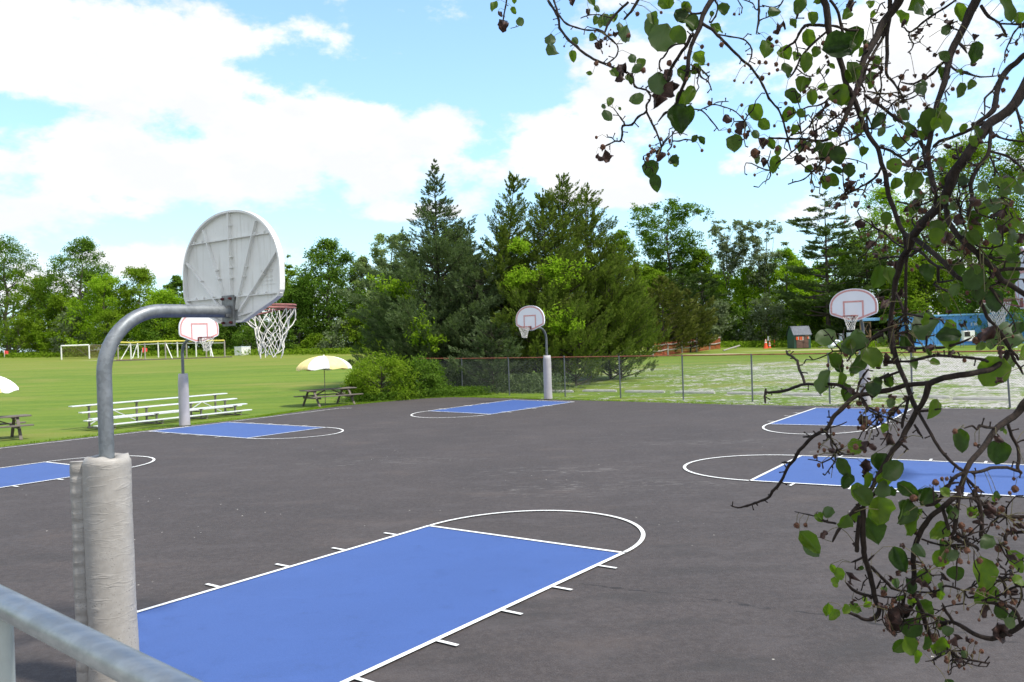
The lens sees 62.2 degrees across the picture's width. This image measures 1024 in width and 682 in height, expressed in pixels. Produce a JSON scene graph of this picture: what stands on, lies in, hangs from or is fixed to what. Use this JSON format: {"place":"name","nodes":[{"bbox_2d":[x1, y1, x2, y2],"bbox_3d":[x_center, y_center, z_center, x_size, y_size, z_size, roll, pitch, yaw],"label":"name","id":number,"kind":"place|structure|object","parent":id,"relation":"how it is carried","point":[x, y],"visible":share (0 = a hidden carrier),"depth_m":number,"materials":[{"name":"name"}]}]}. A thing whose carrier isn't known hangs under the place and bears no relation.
{"place":"outdoors","nodes":[
{"label":"outdoors","id":0,"kind":"place"},
{"bbox_2d":[0,397,1023,681],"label":"asphalt court","id":1,"kind":"object","parent":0,"point":[704,581],"visible":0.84,"depth_m":11.89,"materials":[{"name":"grey asphalt"}]},
{"bbox_2d":[69,210,296,681],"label":"basketball hoop","id":2,"kind":"object","parent":1,"relation":"on","point":[233,270],"visible":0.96,"depth_m":6.52,"materials":[{"name":"metal"}]},
{"bbox_2d":[178,318,218,425],"bbox_3d":[-10.627,0.950,28.509,1.449,3.865,1.440,-2,0,-8],"label":"basketball hoop","id":3,"kind":"object","parent":1,"relation":"on","point":[199,330],"visible":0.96,"depth_m":28.71,"materials":[{"name":"metal"}]},
{"bbox_2d":[0,400,1023,681],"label":"blue court paint","id":4,"kind":"object","parent":1,"relation":"on","point":[340,616],"visible":0.92,"depth_m":8.77,"materials":[{"name":"blue paint"}]},
{"bbox_2d":[0,400,1023,681],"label":"court lines","id":5,"kind":"object","parent":1,"relation":"on","point":[438,638],"visible":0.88,"depth_m":10.30,"materials":[{"name":"white paint"}]},
{"bbox_2d":[830,289,877,404],"bbox_3d":[11.198,0.233,27.500,1.515,3.845,1.501,-2,0,-10],"label":"basketball hoop","id":6,"kind":"object","parent":1,"relation":"on","point":[852,305],"visible":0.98,"depth_m":27.26,"materials":[{"name":"metal"}]},
{"bbox_2d":[982,246,1023,326],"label":"basketball hoop","id":7,"kind":"object","parent":1,"relation":"on","point":[1019,283],"visible":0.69,"depth_m":14.00,"materials":[{"name":"metal"}]},
{"bbox_2d":[0,333,1023,446],"bbox_3d":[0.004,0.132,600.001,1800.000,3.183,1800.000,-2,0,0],"label":"lawn","id":8,"kind":"structure","parent":0,"point":[49,392],"depth_m":47.47,"materials":[{"name":"green plant"}]},
{"bbox_2d":[0,376,18,392],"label":"parasol","id":9,"kind":"object","parent":8,"relation":"on","point":[7,386],"visible":1,"depth_m":26.21,"materials":[{"name":"fabric"}]},
{"bbox_2d":[0,414,33,439],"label":"picnic table","id":10,"kind":"object","parent":8,"relation":"on","point":[12,425],"visible":1,"depth_m":26.48,"materials":[{"name":"grey wood"}]},
{"bbox_2d":[0,265,34,352],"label":"broadleaf tree","id":11,"kind":"object","parent":8,"relation":"on","point":[16,283],"visible":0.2,"depth_m":147.77,"materials":[{"name":"green plant"}]},
{"bbox_2d":[0,312,44,356],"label":"shrub","id":12,"kind":"object","parent":8,"relation":"on","point":[21,322],"visible":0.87,"depth_m":127.48,"materials":[{"name":"green plant"}]},
{"bbox_2d":[0,234,53,352],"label":"broadleaf tree","id":13,"kind":"object","parent":8,"relation":"on","point":[7,246],"visible":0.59,"depth_m":136.93,"materials":[{"name":"green plant"}]},
{"bbox_2d":[1,276,60,351],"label":"broadleaf tree","id":14,"kind":"object","parent":8,"relation":"on","point":[30,290],"visible":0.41,"depth_m":131.56,"materials":[{"name":"green plant"}]},
{"bbox_2d":[25,292,91,352],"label":"broadleaf tree","id":15,"kind":"object","parent":8,"relation":"on","point":[60,300],"visible":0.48,"depth_m":126.63,"materials":[{"name":"green plant"}]},
{"bbox_2d":[25,236,117,336],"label":"broadleaf tree","id":16,"kind":"object","parent":8,"relation":"on","point":[84,245],"visible":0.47,"depth_m":131.12,"materials":[{"name":"green plant"}]},
{"bbox_2d":[46,306,97,353],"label":"shrub","id":17,"kind":"object","parent":8,"relation":"on","point":[68,331],"visible":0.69,"depth_m":123.35,"materials":[{"name":"green plant"}]},
{"bbox_2d":[60,344,101,359],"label":"football goal","id":18,"kind":"object","parent":8,"relation":"on","point":[88,350],"visible":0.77,"depth_m":111.66,"materials":[{"name":"white paint"}]},
{"bbox_2d":[53,272,139,352],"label":"broadleaf tree","id":19,"kind":"object","parent":8,"relation":"on","point":[95,284],"visible":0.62,"depth_m":122.41,"materials":[{"name":"green plant"}]},
{"bbox_2d":[75,307,137,353],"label":"shrub","id":20,"kind":"object","parent":8,"relation":"on","point":[103,317],"visible":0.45,"depth_m":119.70,"materials":[{"name":"green plant"}]},
{"bbox_2d":[100,265,163,348],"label":"broadleaf tree","id":21,"kind":"object","parent":8,"relation":"on","point":[141,276],"visible":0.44,"depth_m":123.55,"materials":[{"name":"green plant"}]},
{"bbox_2d":[129,287,185,352],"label":"broadleaf tree","id":22,"kind":"object","parent":8,"relation":"on","point":[163,296],"visible":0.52,"depth_m":117.59,"materials":[{"name":"green plant"}]},
{"bbox_2d":[68,393,251,428],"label":"bleachers","id":23,"kind":"object","parent":8,"relation":"on","point":[193,409],"visible":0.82,"depth_m":30.99,"materials":[{"name":"metal"}]},
{"bbox_2d":[128,318,194,352],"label":"shrub","id":24,"kind":"object","parent":8,"relation":"on","point":[150,324],"visible":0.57,"depth_m":116.50,"materials":[{"name":"green plant"}]},
{"bbox_2d":[113,340,231,360],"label":"play frame","id":25,"kind":"object","parent":8,"relation":"on","point":[144,344],"visible":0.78,"depth_m":102.58,"materials":[{"name":"white paint"}]},
{"bbox_2d":[160,275,190,348],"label":"broadleaf tree","id":26,"kind":"object","parent":8,"relation":"on","point":[176,283],"visible":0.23,"depth_m":123.13,"materials":[{"name":"green plant"}]},
{"bbox_2d":[0,346,383,357],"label":"meadow edge","id":27,"kind":"object","parent":8,"relation":"on","point":[218,352],"visible":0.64,"depth_m":110.88,"materials":[{"name":"green plant"}]},
{"bbox_2d":[181,323,249,354],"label":"shrub","id":28,"kind":"object","parent":8,"relation":"on","point":[217,344],"visible":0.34,"depth_m":113.69,"materials":[{"name":"green plant"}]},
{"bbox_2d":[213,311,273,348],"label":"tree","id":29,"kind":"object","parent":8,"relation":"on","point":[232,329],"visible":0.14,"depth_m":116.66,"materials":[{"name":"green plant"}]},
{"bbox_2d":[227,319,281,351],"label":"shrub","id":30,"kind":"object","parent":8,"relation":"on","point":[240,339],"visible":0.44,"depth_m":110.75,"materials":[{"name":"green plant"}]},
{"bbox_2d":[280,315,318,349],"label":"shrub","id":31,"kind":"object","parent":8,"relation":"on","point":[299,323],"visible":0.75,"depth_m":106.47,"materials":[{"name":"green plant"}]},
{"bbox_2d":[266,280,339,350],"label":"broadleaf tree","id":32,"kind":"object","parent":8,"relation":"on","point":[286,296],"visible":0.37,"depth_m":108.99,"materials":[{"name":"green plant"}]},
{"bbox_2d":[293,333,329,349],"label":"shrub","id":33,"kind":"object","parent":8,"relation":"on","point":[311,340],"visible":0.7,"depth_m":105.62,"materials":[{"name":"green plant"}]},
{"bbox_2d":[296,355,351,404],"bbox_3d":[-8.157,1.746,36.957,2.277,2.310,2.279,-2,0,45],"label":"parasol","id":34,"kind":"object","parent":8,"relation":"on","point":[323,362],"visible":0.98,"depth_m":36.23,"materials":[{"name":"fabric"}]},
{"bbox_2d":[293,387,362,406],"bbox_3d":[-7.973,2.439,36.903,2.493,0.733,1.666,-2,0,-42],"label":"picnic table","id":35,"kind":"object","parent":8,"relation":"on","point":[315,395],"visible":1,"depth_m":36.73,"materials":[{"name":"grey wood"}]},
{"bbox_2d":[287,236,376,346],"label":"broadleaf tree","id":36,"kind":"object","parent":8,"relation":"on","point":[319,257],"visible":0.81,"depth_m":108.31,"materials":[{"name":"green plant"}]},
{"bbox_2d":[310,317,363,351],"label":"shrub","id":37,"kind":"object","parent":8,"relation":"on","point":[333,338],"visible":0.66,"depth_m":103.36,"materials":[{"name":"green plant"}]},
{"bbox_2d":[337,255,379,346],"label":"broadleaf tree","id":38,"kind":"object","parent":8,"relation":"on","point":[363,260],"visible":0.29,"depth_m":110.35,"materials":[{"name":"green plant"}]},
{"bbox_2d":[338,299,382,347],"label":"broadleaf tree","id":39,"kind":"object","parent":8,"relation":"on","point":[356,321],"visible":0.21,"depth_m":102.77,"materials":[{"name":"green plant"}]},
{"bbox_2d":[332,348,426,400],"bbox_3d":[-5.872,1.608,39.494,3.982,2.625,4.278,-2,0,35],"label":"leafy bush","id":40,"kind":"object","parent":8,"relation":"on","point":[379,376],"visible":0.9,"depth_m":39.03,"materials":[{"name":"green plant"}]},
{"bbox_2d":[347,270,424,380],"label":"tree","id":41,"kind":"object","parent":8,"relation":"on","point":[376,347],"visible":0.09,"depth_m":48.74,"materials":[{"name":"green plant"}]},
{"bbox_2d":[368,232,412,301],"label":"broadleaf tree","id":42,"kind":"object","parent":8,"relation":"on","point":[376,250],"visible":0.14,"depth_m":110.97,"materials":[{"name":"green plant"}]},
{"bbox_2d":[384,351,455,396],"bbox_3d":[-4.528,1.675,40.586,3.526,2.399,3.046,-2,0,-16],"label":"leafy bush","id":43,"kind":"object","parent":8,"relation":"on","point":[433,378],"visible":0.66,"depth_m":40.06,"materials":[{"name":"green plant"}]},
{"bbox_2d":[339,385,507,402],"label":"weeds","id":44,"kind":"object","parent":8,"relation":"on","point":[449,391],"visible":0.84,"depth_m":39.56,"materials":[{"name":"green plant"}]},
{"bbox_2d":[331,158,522,377],"bbox_3d":[-4.228,-3.800,47.682,10.998,13.017,11.477,-2,0,-35],"label":"cedar tree","id":45,"kind":"object","parent":8,"relation":"on","point":[437,247],"visible":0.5,"depth_m":46.03,"materials":[{"name":"green plant"}]},
{"bbox_2d":[363,272,425,300],"bbox_3d":[-6.166,-2.890,45.171,3.332,1.761,1.309,-2,0,0],"label":"climbing vine","id":46,"kind":"object","parent":45,"relation":"attached to","point":[394,286],"visible":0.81,"depth_m":45.09,"materials":[{"name":"green plant"}]},
{"bbox_2d":[403,304,449,352],"bbox_3d":[-4.385,-0.656,43.582,2.394,2.552,1.268,-2,0,0],"label":"climbing vine","id":47,"kind":"object","parent":45,"relation":"attached to","point":[431,339],"visible":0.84,"depth_m":43.48,"materials":[{"name":"green plant"}]},
{"bbox_2d":[381,291,490,384],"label":"cedar tree","id":48,"kind":"object","parent":8,"relation":"on","point":[437,316],"visible":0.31,"depth_m":45.13,"materials":[{"name":"green plant"}]},
{"bbox_2d":[443,214,490,336],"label":"cedar tree","id":49,"kind":"object","parent":8,"relation":"on","point":[469,229],"visible":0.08,"depth_m":48.68,"materials":[{"name":"green plant"}]},
{"bbox_2d":[434,254,528,385],"bbox_3d":[-1.819,-1.022,45.423,4.907,7.436,5.662,-2,0,-35],"label":"cedar tree","id":50,"kind":"object","parent":8,"relation":"on","point":[479,290],"visible":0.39,"depth_m":44.87,"materials":[{"name":"green plant"}]},
{"bbox_2d":[443,310,542,390],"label":"cedar tree","id":51,"kind":"object","parent":8,"relation":"on","point":[484,328],"visible":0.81,"depth_m":42.27,"materials":[{"name":"green plant"}]},
{"bbox_2d":[420,371,584,393],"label":"undergrowth","id":52,"kind":"object","parent":8,"relation":"on","point":[532,387],"visible":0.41,"depth_m":41.65,"materials":[{"name":"green plant"}]},
{"bbox_2d":[3,396,1015,446],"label":"grass tufts","id":53,"kind":"object","parent":8,"relation":"on","point":[297,410],"visible":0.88,"depth_m":32.25,"materials":[{"name":"green plant"}]},
{"bbox_2d":[480,222,539,378],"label":"cedar tree","id":54,"kind":"object","parent":8,"relation":"on","point":[499,239],"visible":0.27,"depth_m":45.70,"materials":[{"name":"green plant"}]},
{"bbox_2d":[467,171,555,377],"bbox_3d":[-0.273,-3.662,48.719,6.411,12.453,6.769,-2,0,21],"label":"cedar tree","id":55,"kind":"object","parent":8,"relation":"on","point":[511,221],"visible":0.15,"depth_m":48.72,"materials":[{"name":"green plant"}]},
{"bbox_2d":[516,306,552,398],"bbox_3d":[0.964,0.508,35.267,1.477,3.955,1.489,-2,0,-5],"label":"basketball hoop","id":56,"kind":"object","parent":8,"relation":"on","point":[530,318],"visible":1,"depth_m":35.26,"materials":[{"name":"metal"}]},
{"bbox_2d":[475,264,603,382],"bbox_3d":[1.621,-0.694,43.895,6.732,6.563,6.923,-2,0,34],"label":"cedar tree","id":57,"kind":"object","parent":8,"relation":"on","point":[534,336],"visible":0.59,"depth_m":42.89,"materials":[{"name":"green plant"}]},
{"bbox_2d":[500,263,539,290],"bbox_3d":[0.382,-3.255,43.389,2.068,1.406,1.485,-2,0,0],"label":"climbing vine","id":58,"kind":"object","parent":57,"relation":"attached to","point":[518,280],"visible":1,"depth_m":43.34,"materials":[{"name":"green plant"}]},
{"bbox_2d":[525,254,593,290],"bbox_3d":[2.412,-3.519,43.328,3.510,1.922,1.388,-2,0,0],"label":"climbing vine","id":59,"kind":"object","parent":57,"relation":"attached to","point":[554,268],"visible":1,"depth_m":43.30,"materials":[{"name":"green plant"}]},
{"bbox_2d":[543,302,585,342],"bbox_3d":[2.423,-0.899,41.754,2.363,2.041,1.368,-2,0,0],"label":"climbing vine","id":60,"kind":"object","parent":57,"relation":"attached to","point":[558,326],"visible":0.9,"depth_m":41.70,"materials":[{"name":"green plant"}]},
{"bbox_2d":[501,188,617,373],"bbox_3d":[2.447,-2.892,46.135,6.268,10.815,5.083,-2,0,-9],"label":"cedar tree","id":61,"kind":"object","parent":8,"relation":"on","point":[546,220],"visible":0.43,"depth_m":45.61,"materials":[{"name":"green plant"}]},
{"bbox_2d":[506,236,533,257],"bbox_3d":[0.420,-4.896,44.143,1.482,1.151,1.323,-2,0,0],"label":"climbing vine","id":62,"kind":"object","parent":61,"relation":"attached to","point":[521,246],"visible":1,"depth_m":43.91,"materials":[{"name":"green plant"}]},
{"bbox_2d":[498,172,649,380],"bbox_3d":[3.327,-3.589,47.942,8.655,12.026,7.179,-2,0,0],"label":"cedar tree","id":63,"kind":"object","parent":8,"relation":"on","point":[562,194],"visible":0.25,"depth_m":47.32,"materials":[{"name":"green plant"}]},
{"bbox_2d":[532,289,635,385],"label":"cedar tree","id":64,"kind":"object","parent":8,"relation":"on","point":[594,338],"visible":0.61,"depth_m":43.12,"materials":[{"name":"green plant"}]},
{"bbox_2d":[569,182,641,376],"bbox_3d":[4.929,-3.577,49.939,5.787,11.754,5.881,-2,0,0],"label":"cedar tree","id":65,"kind":"object","parent":8,"relation":"on","point":[590,239],"visible":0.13,"depth_m":49.50,"materials":[{"name":"green plant"}]},
{"bbox_2d":[572,238,661,378],"bbox_3d":[5.708,-1.743,47.359,5.393,8.143,5.641,-2,0,-38],"label":"cedar tree","id":66,"kind":"object","parent":8,"relation":"on","point":[607,289],"visible":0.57,"depth_m":46.44,"materials":[{"name":"green plant"}]},
{"bbox_2d":[583,282,662,379],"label":"cedar tree","id":67,"kind":"object","parent":8,"relation":"on","point":[645,337],"visible":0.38,"depth_m":46.24,"materials":[{"name":"green plant"}]},
{"bbox_2d":[602,229,654,341],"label":"broadleaf tree","id":68,"kind":"object","parent":8,"relation":"on","point":[624,241],"visible":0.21,"depth_m":91.48,"materials":[{"name":"green plant"}]},
{"bbox_2d":[634,306,671,353],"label":"juniper","id":69,"kind":"object","parent":8,"relation":"on","point":[666,334],"visible":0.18,"depth_m":71.68,"materials":[{"name":"green plant"}]},
{"bbox_2d":[640,264,682,325],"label":"broadleaf tree","id":70,"kind":"object","parent":8,"relation":"on","point":[647,274],"visible":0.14,"depth_m":100.66,"materials":[{"name":"green plant"}]},
{"bbox_2d":[625,196,715,301],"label":"broadleaf tree","id":71,"kind":"object","parent":8,"relation":"on","point":[686,248],"visible":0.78,"depth_m":104.65,"materials":[{"name":"green plant"}]},
{"bbox_2d":[642,275,702,351],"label":"juniper","id":72,"kind":"object","parent":8,"relation":"on","point":[664,302],"visible":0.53,"depth_m":74.30,"materials":[{"name":"green plant"}]},
{"bbox_2d":[660,266,705,340],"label":"pine tree","id":73,"kind":"object","parent":8,"relation":"on","point":[684,271],"visible":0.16,"depth_m":99.86,"materials":[{"name":"green plant"}]},
{"bbox_2d":[652,334,720,356],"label":"split rail fence","id":74,"kind":"object","parent":8,"relation":"on","point":[667,348],"visible":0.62,"depth_m":76.16,"materials":[{"name":"grey wood"}]},
{"bbox_2d":[663,288,718,351],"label":"juniper","id":75,"kind":"object","parent":8,"relation":"on","point":[703,339],"visible":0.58,"depth_m":77.04,"materials":[{"name":"green plant"}]},
{"bbox_2d":[661,268,739,338],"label":"pine tree","id":76,"kind":"object","parent":8,"relation":"on","point":[713,283],"visible":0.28,"depth_m":96.17,"materials":[{"name":"green plant"}]},
{"bbox_2d":[684,247,727,334],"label":"broadleaf tree","id":77,"kind":"object","parent":8,"relation":"on","point":[706,265],"visible":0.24,"depth_m":104.54,"materials":[{"name":"green plant"}]},
{"bbox_2d":[416,350,1023,407],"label":"chain link fence","id":78,"kind":"object","parent":8,"relation":"on","point":[755,375],"visible":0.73,"depth_m":32.61,"materials":[{"name":"metal"}]},
{"bbox_2d":[700,298,743,344],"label":"bush","id":79,"kind":"object","parent":8,"relation":"on","point":[722,306],"visible":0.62,"depth_m":92.08,"materials":[{"name":"green plant"}]},
{"bbox_2d":[707,219,751,310],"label":"broadleaf tree","id":80,"kind":"object","parent":8,"relation":"on","point":[726,249],"visible":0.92,"depth_m":96.47,"materials":[{"name":"green plant"}]},
{"bbox_2d":[706,265,782,340],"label":"broadleaf tree","id":81,"kind":"object","parent":8,"relation":"on","point":[740,285],"visible":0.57,"depth_m":96.51,"materials":[{"name":"green plant"}]},
{"bbox_2d":[721,304,777,341],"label":"bush","id":82,"kind":"object","parent":8,"relation":"on","point":[742,312],"visible":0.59,"depth_m":92.64,"materials":[{"name":"green plant"}]},
{"bbox_2d":[731,292,791,342],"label":"bush","id":83,"kind":"object","parent":8,"relation":"on","point":[759,307],"visible":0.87,"depth_m":91.49,"materials":[{"name":"green plant"}]},
{"bbox_2d":[734,219,789,338],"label":"broadleaf tree","id":84,"kind":"object","parent":8,"relation":"on","point":[762,267],"visible":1,"depth_m":95.20,"materials":[{"name":"green plant"}]},
{"bbox_2d":[765,246,821,340],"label":"broadleaf tree","id":85,"kind":"object","parent":8,"relation":"on","point":[789,255],"visible":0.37,"depth_m":95.67,"materials":[{"name":"green plant"}]},
{"bbox_2d":[786,326,811,348],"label":"garden shed","id":86,"kind":"structure","parent":8,"relation":"on","point":[798,337],"depth_m":79.93,"materials":[{"name":"green wood"}]},
{"bbox_2d":[777,303,825,339],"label":"bush","id":87,"kind":"object","parent":8,"relation":"on","point":[794,318],"visible":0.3,"depth_m":89.75,"materials":[{"name":"green plant"}]},
{"bbox_2d":[710,340,897,347],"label":"lot edge","id":88,"kind":"object","parent":8,"relation":"on","point":[757,344],"visible":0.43,"depth_m":86.01,"materials":[{"name":"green plant"}]},
{"bbox_2d":[778,267,841,339],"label":"broadleaf tree","id":89,"kind":"object","parent":8,"relation":"on","point":[820,280],"visible":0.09,"depth_m":95.25,"materials":[{"name":"green plant"}]},
{"bbox_2d":[800,303,844,340],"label":"bush","id":90,"kind":"object","parent":8,"relation":"on","point":[820,320],"visible":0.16,"depth_m":89.07,"materials":[{"name":"green plant"}]},
{"bbox_2d":[769,190,878,326],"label":"pine tree","id":91,"kind":"object","parent":8,"relation":"on","point":[799,301],"visible":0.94,"depth_m":85.72,"materials":[{"name":"green plant"}]},
{"bbox_2d":[816,239,903,327],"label":"broadleaf tree","id":92,"kind":"object","parent":8,"relation":"on","point":[842,278],"visible":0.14,"depth_m":89.44,"materials":[{"name":"green plant"}]},
{"bbox_2d":[820,230,910,335],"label":"pine tree","id":93,"kind":"object","parent":8,"relation":"on","point":[868,273],"visible":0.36,"depth_m":85.46,"materials":[{"name":"green plant"}]},
{"bbox_2d":[844,317,899,345],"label":"open shelter","id":94,"kind":"object","parent":8,"relation":"on","point":[880,326],"visible":0.28,"depth_m":82.45,"materials":[{"name":"blue fabric"}]},
{"bbox_2d":[831,184,926,316],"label":"broadleaf tree","id":95,"kind":"object","parent":8,"relation":"on","point":[884,202],"visible":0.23,"depth_m":96.33,"materials":[{"name":"green plant"}]},
{"bbox_2d":[879,214,935,313],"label":"broadleaf tree","id":96,"kind":"object","parent":8,"relation":"on","point":[891,226],"visible":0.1,"depth_m":92.75,"materials":[{"name":"green plant"}]},
{"bbox_2d":[871,255,966,342],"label":"broadleaf tree","id":97,"kind":"object","parent":8,"relation":"on","point":[919,297],"visible":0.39,"depth_m":81.77,"materials":[{"name":"green plant"}]},
{"bbox_2d":[877,132,1023,314],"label":"broadleaf tree","id":98,"kind":"object","parent":8,"relation":"on","point":[950,162],"visible":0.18,"depth_m":84.98,"materials":[{"name":"green plant"}]},
{"bbox_2d":[897,312,1023,346],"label":"shipping container","id":99,"kind":"object","parent":8,"relation":"on","point":[956,318],"visible":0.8,"depth_m":76.06,"materials":[{"name":"blue metal"}]},
{"bbox_2d":[942,245,1023,342],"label":"broadleaf tree","id":100,"kind":"object","parent":8,"relation":"on","point":[974,302],"visible":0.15,"depth_m":76.64,"materials":[{"name":"green plant"}]},
{"bbox_2d":[955,129,1023,311],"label":"broadleaf tree","id":101,"kind":"object","parent":8,"relation":"on","point":[1018,154],"visible":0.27,"depth_m":84.48,"materials":[{"name":"green plant"}]},
{"bbox_2d":[0,0,1023,351],"label":"sky","id":102,"kind":"structure","parent":0,"point":[126,126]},
{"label":"raised walk","id":103,"kind":"structure","parent":0,"visible":0},
{"bbox_2d":[0,584,202,681],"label":"handrail","id":104,"kind":"object","parent":103,"relation":"on","point":[107,656],"visible":1,"depth_m":1.21,"materials":[{"name":"grey metal"}]},
{"bbox_2d":[490,0,1023,681],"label":"pear tree","id":105,"kind":"object","parent":103,"relation":"on","point":[974,278],"visible":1,"depth_m":2.34,"materials":[{"name":"green plant"}]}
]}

